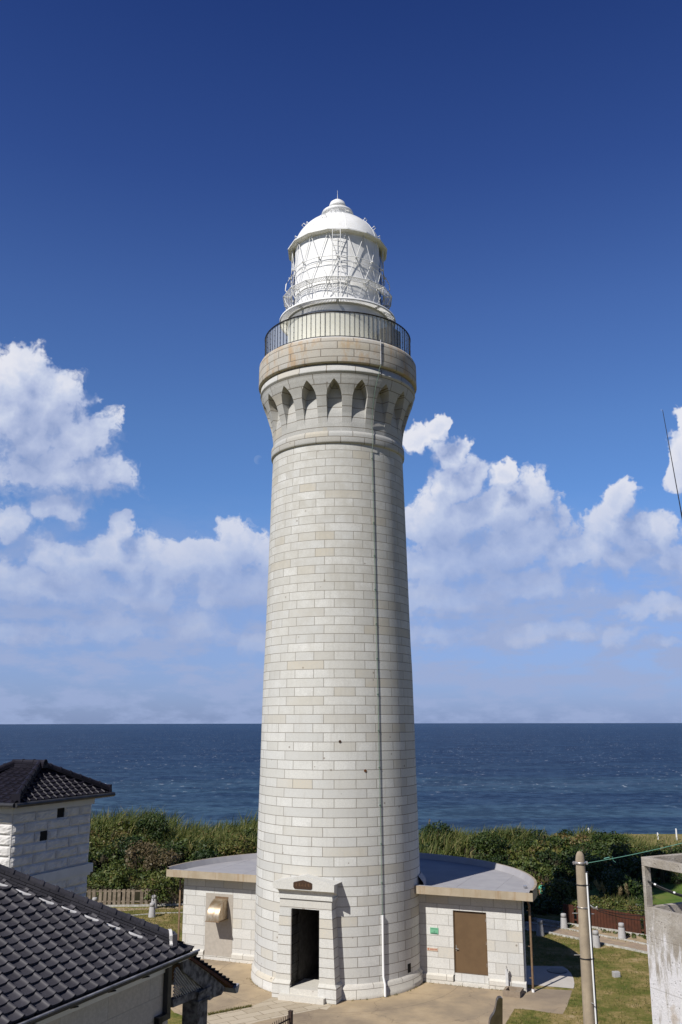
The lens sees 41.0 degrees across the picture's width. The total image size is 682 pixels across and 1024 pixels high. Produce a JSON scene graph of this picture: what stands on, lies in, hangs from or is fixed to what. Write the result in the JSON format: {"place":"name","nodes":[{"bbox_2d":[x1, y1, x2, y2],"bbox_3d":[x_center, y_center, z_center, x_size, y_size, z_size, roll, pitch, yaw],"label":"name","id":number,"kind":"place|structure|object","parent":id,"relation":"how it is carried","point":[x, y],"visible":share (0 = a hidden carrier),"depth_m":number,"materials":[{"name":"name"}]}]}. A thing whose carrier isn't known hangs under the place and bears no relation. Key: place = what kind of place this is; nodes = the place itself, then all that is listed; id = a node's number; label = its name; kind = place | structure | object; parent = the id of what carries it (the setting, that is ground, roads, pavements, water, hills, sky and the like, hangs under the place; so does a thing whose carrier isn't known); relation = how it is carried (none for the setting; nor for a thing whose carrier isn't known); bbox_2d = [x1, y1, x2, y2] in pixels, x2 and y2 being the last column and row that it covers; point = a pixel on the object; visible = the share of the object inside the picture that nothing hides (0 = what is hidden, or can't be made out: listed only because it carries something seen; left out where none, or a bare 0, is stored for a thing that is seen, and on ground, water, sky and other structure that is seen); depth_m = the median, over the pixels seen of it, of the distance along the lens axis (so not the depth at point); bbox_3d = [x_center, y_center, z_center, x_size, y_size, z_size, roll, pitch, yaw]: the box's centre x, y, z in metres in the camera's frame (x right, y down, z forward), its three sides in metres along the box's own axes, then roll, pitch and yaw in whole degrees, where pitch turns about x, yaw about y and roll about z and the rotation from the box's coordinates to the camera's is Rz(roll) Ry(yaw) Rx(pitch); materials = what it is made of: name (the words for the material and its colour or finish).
{"place":"outdoors","nodes":[
{"label":"outdoors","id":0,"kind":"place"},
{"bbox_2d":[0,759,115,896],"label":"house","id":1,"kind":"structure","parent":0,"point":[45,812],"depth_m":25.78,"materials":[{"name":"white"}]},
{"bbox_2d":[0,864,238,1023],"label":"tiled house","id":2,"kind":"structure","parent":0,"point":[68,957],"depth_m":14.95,"materials":[{"name":"tile"}]},
{"bbox_2d":[116,907,181,910],"bbox_3d":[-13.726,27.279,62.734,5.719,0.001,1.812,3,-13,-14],"label":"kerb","id":3,"kind":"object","parent":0,"point":[128,909],"visible":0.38,"depth_m":62.83,"materials":[{"name":"grey concrete"}]},
{"bbox_2d":[151,895,156,908],"bbox_3d":[-12.890,26.883,62.953,0.490,0.880,0.490,0,-13,0],"label":"bollard","id":4,"kind":"object","parent":3,"relation":"on","point":[154,898],"visible":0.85,"depth_m":62.84,"materials":[{"name":"stone"}]},
{"bbox_2d":[168,1013,181,1023],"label":"lawn patch","id":5,"kind":"object","parent":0,"point":[175,1018],"visible":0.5,"depth_m":39.48,"materials":[{"name":"green plant"}]},
{"bbox_2d":[207,997,340,1023],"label":"stone path","id":6,"kind":"structure","parent":0,"point":[272,1008],"depth_m":40.54,"materials":[{"name":"beige stone"}]},
{"bbox_2d":[0,723,681,836],"bbox_3d":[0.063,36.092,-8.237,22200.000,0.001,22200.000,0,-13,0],"label":"sea","id":7,"kind":"structure","parent":0,"point":[619,778],"depth_m":700.70,"materials":[{"name":"liquid"}]},
{"bbox_2d":[0,0,681,723],"label":"sky","id":8,"kind":"structure","parent":0,"point":[516,165],"materials":[{"name":"blue"}]},
{"bbox_2d":[171,959,571,1023],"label":"pavement","id":9,"kind":"structure","parent":0,"point":[430,1003],"depth_m":41.52,"materials":[{"name":"beige concrete"}]},
{"bbox_2d":[272,1010,292,1023],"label":"iron fence","id":10,"kind":"object","parent":9,"relation":"on","point":[289,1019],"visible":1,"depth_m":36.41,"materials":[{"name":"metal"}]},
{"bbox_2d":[488,996,502,1023],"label":"metal panel","id":11,"kind":"object","parent":9,"relation":"on","point":[496,1016],"visible":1,"depth_m":37.47,"materials":[{"name":"metal"}]},
{"bbox_2d":[505,966,508,985],"bbox_3d":[7.927,22.272,43.536,0.130,1.160,0.245,0,-13,0],"label":"standpipe","id":12,"kind":"object","parent":9,"relation":"on","point":[506,976],"visible":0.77,"depth_m":43.59,"materials":[{"name":"white metal"}]},
{"bbox_2d":[502,986,523,997],"bbox_3d":[8.110,22.604,42.969,0.823,0.260,0.850,-5,-14,22],"label":"wash basin","id":13,"kind":"object","parent":9,"relation":"on","point":[512,991],"visible":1,"depth_m":42.71,"materials":[{"name":"concrete"}]},
{"bbox_2d":[106,834,681,1023],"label":"ground","id":14,"kind":"structure","parent":0,"point":[627,963],"depth_m":46.00,"materials":[{"name":"green plant"}]},
{"bbox_2d":[89,860,138,894],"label":"shrub","id":15,"kind":"object","parent":14,"relation":"on","point":[117,875],"visible":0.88,"depth_m":65.17,"materials":[{"name":"green plant"}]},
{"bbox_2d":[86,878,183,903],"bbox_3d":[-15.232,27.049,65.313,13.580,1.615,1.854,0,-13,0],"label":"fence","id":16,"kind":"object","parent":14,"relation":"on","point":[131,885],"visible":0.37,"depth_m":64.75,"materials":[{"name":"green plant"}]},
{"bbox_2d":[87,888,183,904],"bbox_3d":[-13.450,26.988,63.982,9.128,1.135,0.445,1,-13,-7],"label":"wooden fence","id":17,"kind":"object","parent":14,"relation":"on","point":[123,891],"visible":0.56,"depth_m":63.71,"materials":[{"name":"brown wood"}]},
{"bbox_2d":[123,840,161,873],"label":"shrub","id":18,"kind":"object","parent":14,"relation":"on","point":[148,848],"visible":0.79,"depth_m":71.97,"materials":[{"name":"brown plant"}]},
{"bbox_2d":[106,903,182,906],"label":"kerb","id":19,"kind":"structure","parent":14,"relation":"on","point":[147,905],"depth_m":63.52,"materials":[{"name":"concrete"}]},
{"bbox_2d":[148,902,155,917],"bbox_3d":[-12.464,26.262,60.234,0.490,0.880,0.490,0,-13,0],"label":"bollard","id":20,"kind":"object","parent":14,"relation":"on","point":[152,911],"visible":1,"depth_m":60.08,"materials":[{"name":"stone"}]},
{"bbox_2d":[134,811,175,839],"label":"shrub","id":21,"kind":"object","parent":14,"relation":"on","point":[141,822],"visible":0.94,"depth_m":82.23,"materials":[{"name":"green plant"}]},
{"bbox_2d":[132,912,182,915],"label":"kerb","id":22,"kind":"structure","parent":14,"relation":"on","point":[157,913],"depth_m":61.16,"materials":[{"name":"concrete"}]},
{"bbox_2d":[140,847,181,879],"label":"shrub","id":23,"kind":"object","parent":14,"relation":"on","point":[153,862],"visible":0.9,"depth_m":69.16,"materials":[{"name":"brown plant"}]},
{"bbox_2d":[139,868,183,903],"bbox_3d":[-12.755,26.309,63.863,2.922,2.450,3.069,-12,-18,43],"label":"shrub","id":24,"kind":"object","parent":14,"relation":"on","point":[157,885],"visible":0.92,"depth_m":63.46,"materials":[{"name":"green plant"}]},
{"bbox_2d":[215,831,256,855],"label":"shrub","id":25,"kind":"object","parent":14,"relation":"on","point":[228,847],"visible":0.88,"depth_m":74.48,"materials":[{"name":"green plant"}]},
{"bbox_2d":[251,190,422,1004],"bbox_3d":[-0.177,1.788,51.113,9.220,44.500,9.762,0,-13,0],"label":"lighthouse","id":26,"kind":"object","parent":14,"relation":"on","point":[337,897],"visible":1,"depth_m":46.91,"materials":[{"name":"stone"}]},
{"bbox_2d":[90,803,599,858],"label":"reeds","id":27,"kind":"object","parent":14,"relation":"on","point":[455,842],"visible":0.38,"depth_m":84.45,"materials":[{"name":"green plant"}]},
{"bbox_2d":[166,853,536,992],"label":"annex building","id":28,"kind":"structure","parent":14,"relation":"on","point":[471,922],"depth_m":45.99,"materials":[{"name":"stone"}]},
{"bbox_2d":[453,910,487,975],"bbox_3d":[6.380,21.163,44.866,1.680,2.879,0.192,-5,-14,21],"label":"door","id":29,"kind":"structure","parent":28,"relation":"in","point":[470,928],"depth_m":44.87,"materials":[{"name":"brown metal"}]},
{"bbox_2d":[87,819,681,921],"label":"shrub thicket","id":30,"kind":"object","parent":14,"relation":"on","point":[551,847],"visible":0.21,"depth_m":77.99,"materials":[{"name":"green plant"}]},
{"bbox_2d":[89,826,677,879],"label":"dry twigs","id":31,"kind":"object","parent":30,"relation":"attached to","point":[430,853],"visible":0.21,"depth_m":80.23,"materials":[{"name":"brown plant"}]},
{"bbox_2d":[419,820,452,838],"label":"shrub","id":32,"kind":"object","parent":14,"relation":"on","point":[435,829],"visible":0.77,"depth_m":86.91,"materials":[{"name":"green plant"}]},
{"bbox_2d":[471,829,510,856],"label":"shrub","id":33,"kind":"object","parent":14,"relation":"on","point":[490,840],"visible":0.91,"depth_m":80.87,"materials":[{"name":"green plant"}]},
{"bbox_2d":[536,919,543,935],"bbox_3d":[11.970,24.998,54.884,0.490,0.880,0.490,0,-13,0],"label":"bollard","id":34,"kind":"object","parent":14,"relation":"on","point":[540,929],"visible":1,"depth_m":54.73,"materials":[{"name":"stone"}]},
{"bbox_2d":[540,876,576,903],"bbox_3d":[15.416,26.643,64.151,2.724,1.952,2.661,8,-15,-31],"label":"shrub","id":35,"kind":"object","parent":14,"relation":"on","point":[569,890],"visible":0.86,"depth_m":63.84,"materials":[{"name":"green plant"}]},
{"bbox_2d":[561,850,606,879],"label":"shrub","id":36,"kind":"object","parent":14,"relation":"on","point":[571,867],"visible":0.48,"depth_m":74.09,"materials":[{"name":"green plant"}]},
{"bbox_2d":[572,851,597,1023],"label":"utility pole","id":37,"kind":"object","parent":14,"relation":"on","point":[588,984],"visible":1,"depth_m":19.63,"materials":[{"name":"concrete"}]},
{"bbox_2d":[598,909,642,915],"bbox_3d":[6.045,8.271,18.898,0.013,0.311,2.241,6,-14,-24],"label":"service wire","id":38,"kind":"object","parent":37,"relation":"attached to","point":[623,914],"visible":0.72,"depth_m":19.11,"materials":[{"name":"black"}]},
{"bbox_2d":[597,910,644,920],"bbox_3d":[6.179,8.376,18.954,0.013,0.251,2.268,8,-15,-31],"label":"service wire","id":39,"kind":"object","parent":37,"relation":"attached to","point":[621,917],"visible":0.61,"depth_m":19.30,"materials":[{"name":"black"}]},
{"bbox_2d":[599,908,644,910],"bbox_3d":[5.911,8.181,18.840,0.013,0.401,2.252,4,-13,-17],"label":"service wire","id":40,"kind":"object","parent":37,"relation":"attached to","point":[623,910],"visible":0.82,"depth_m":18.92,"materials":[{"name":"black"}]},
{"bbox_2d":[589,843,681,862],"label":"overhead wire","id":41,"kind":"object","parent":37,"relation":"attached to","point":[636,853],"visible":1,"depth_m":19.62,"materials":[{"name":"teal"}]},
{"bbox_2d":[524,922,646,944],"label":"kerb","id":42,"kind":"structure","parent":14,"relation":"on","point":[592,934],"depth_m":54.38,"materials":[{"name":"concrete"}]},
{"bbox_2d":[525,929,647,953],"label":"kerb","id":43,"kind":"structure","parent":14,"relation":"on","point":[611,945],"depth_m":52.25,"materials":[{"name":"concrete"}]},
{"bbox_2d":[531,917,645,935],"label":"kerb","id":44,"kind":"structure","parent":14,"relation":"on","point":[572,924],"depth_m":57.07,"materials":[{"name":"concrete"}]},
{"bbox_2d":[592,930,600,947],"bbox_3d":[14.549,24.355,52.088,0.490,0.880,0.490,0,-13,0],"label":"bollard","id":45,"kind":"object","parent":14,"relation":"on","point":[596,939],"visible":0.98,"depth_m":51.93,"materials":[{"name":"stone"}]},
{"bbox_2d":[563,903,645,933],"bbox_3d":[17.170,24.945,55.444,8.129,1.215,0.310,-12,-17,42],"label":"board fence","id":46,"kind":"object","parent":14,"relation":"on","point":[601,919],"visible":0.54,"depth_m":56.01,"materials":[{"name":"brown wood"}]},
{"bbox_2d":[561,894,656,939],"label":"weeds","id":47,"kind":"object","parent":14,"relation":"on","point":[606,904],"visible":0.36,"depth_m":57.98,"materials":[{"name":"green plant"}]},
{"bbox_2d":[544,831,681,849],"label":"tall grass","id":48,"kind":"structure","parent":14,"relation":"on","point":[636,840],"depth_m":95.39,"materials":[{"name":"green plant"}]},
{"bbox_2d":[612,971,619,977],"bbox_3d":[13.863,23.296,45.979,0.345,0.270,0.263,2,-13,-8],"label":"marker stone","id":49,"kind":"object","parent":14,"relation":"on","point":[615,974],"visible":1,"depth_m":45.87,"materials":[{"name":"stone"}]},
{"bbox_2d":[589,866,653,901],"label":"shrub","id":50,"kind":"object","parent":14,"relation":"on","point":[617,876],"visible":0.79,"depth_m":65.68,"materials":[{"name":"green plant"}]},
{"bbox_2d":[641,853,681,1023],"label":"concrete building","id":51,"kind":"structure","parent":14,"relation":"on","point":[664,933],"depth_m":17.18,"materials":[{"name":"grey concrete"}]},
{"bbox_2d":[647,880,681,896],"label":"roof cable","id":52,"kind":"object","parent":51,"relation":"attached to","point":[668,890],"visible":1,"depth_m":17.49,"materials":[{"name":"black rubber"}]},
{"bbox_2d":[526,966,573,987],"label":"slab pavement","id":53,"kind":"structure","parent":0,"point":[543,976],"depth_m":45.80,"materials":[{"name":"grey concrete"}]},
{"bbox_2d":[547,968,566,973],"bbox_3d":[11.129,23.625,46.994,1.040,0.024,1.040,0,-13,0],"label":"manhole cover","id":54,"kind":"object","parent":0,"point":[557,970],"visible":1,"depth_m":47.00,"materials":[{"name":"metal"}]},
{"bbox_2d":[524,923,647,953],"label":"brick path","id":55,"kind":"structure","parent":0,"point":[638,946],"depth_m":53.98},
{"bbox_2d":[525,920,646,942],"bbox_3d":[14.904,25.635,55.741,13.773,0.001,2.106,-12,-17,41],"label":"sand strip","id":56,"kind":"object","parent":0,"point":[638,939],"visible":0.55,"depth_m":54.99,"materials":[{"name":"grey concrete"}]},
{"bbox_2d":[560,913,567,928],"bbox_3d":[13.842,25.412,56.712,0.490,0.880,0.490,0,-13,0],"label":"bollard","id":57,"kind":"object","parent":56,"relation":"on","point":[563,923],"visible":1,"depth_m":56.57,"materials":[{"name":"stone"}]},
{"bbox_2d":[618,922,625,938],"bbox_3d":[16.616,24.796,54.036,0.490,0.880,0.490,0,-13,0],"label":"bollard","id":58,"kind":"object","parent":56,"relation":"on","point":[621,931],"visible":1,"depth_m":53.90,"materials":[{"name":"stone"}]},
{"bbox_2d":[593,880,614,907],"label":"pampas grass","id":59,"kind":"object","parent":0,"point":[598,886],"depth_m":62.82,"materials":[{"name":"green plant"}]},
{"bbox_2d":[614,886,625,907],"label":"pampas grass","id":60,"kind":"object","parent":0,"point":[620,892],"depth_m":62.90,"materials":[{"name":"green plant"}]},
{"bbox_2d":[572,835,681,909],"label":"meadow","id":61,"kind":"structure","parent":0,"point":[660,896],"depth_m":69.11,"materials":[{"name":"green plant"}]},
{"bbox_2d":[622,882,637,906],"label":"pampas grass","id":62,"kind":"object","parent":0,"point":[629,899],"depth_m":62.28,"materials":[{"name":"green plant"}]},
{"bbox_2d":[662,410,681,517],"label":"whip antenna","id":63,"kind":"object","parent":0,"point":[673,470],"visible":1,"depth_m":19.47,"materials":[{"name":"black metal"}]}
]}

